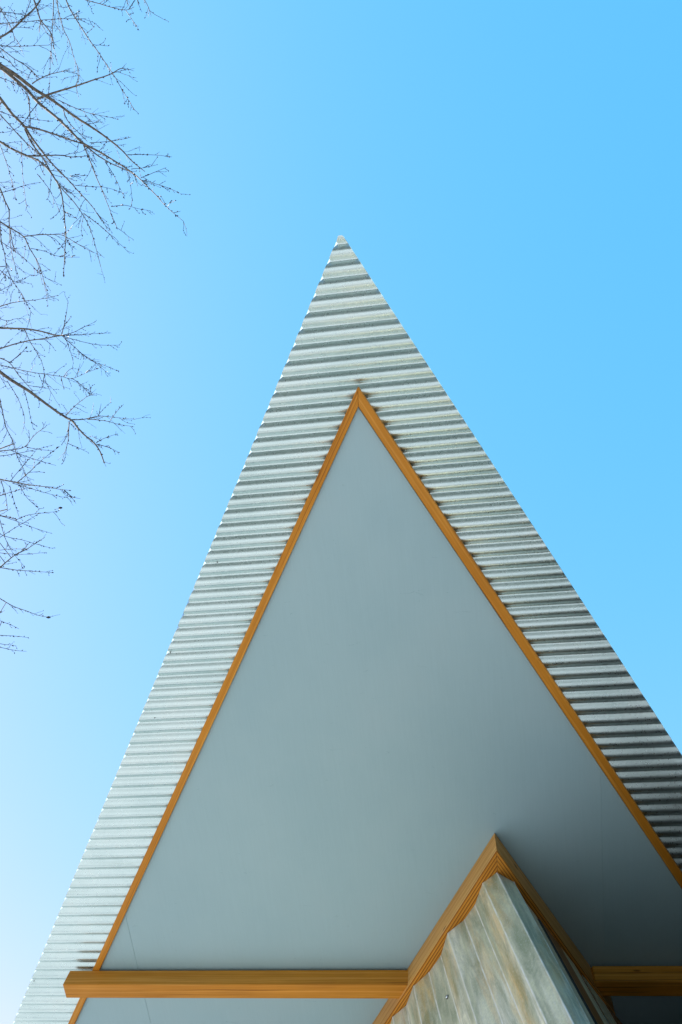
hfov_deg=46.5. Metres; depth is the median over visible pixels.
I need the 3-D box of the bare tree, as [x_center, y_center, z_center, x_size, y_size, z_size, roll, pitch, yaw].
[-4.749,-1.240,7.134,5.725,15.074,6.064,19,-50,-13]
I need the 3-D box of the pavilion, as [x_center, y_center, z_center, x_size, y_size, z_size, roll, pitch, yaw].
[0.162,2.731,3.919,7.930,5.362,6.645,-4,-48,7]
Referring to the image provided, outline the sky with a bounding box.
[0,0,681,1023]
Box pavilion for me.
[13,235,681,1023]
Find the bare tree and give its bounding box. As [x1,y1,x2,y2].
[0,0,190,653]
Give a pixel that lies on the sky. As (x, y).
(506, 175)

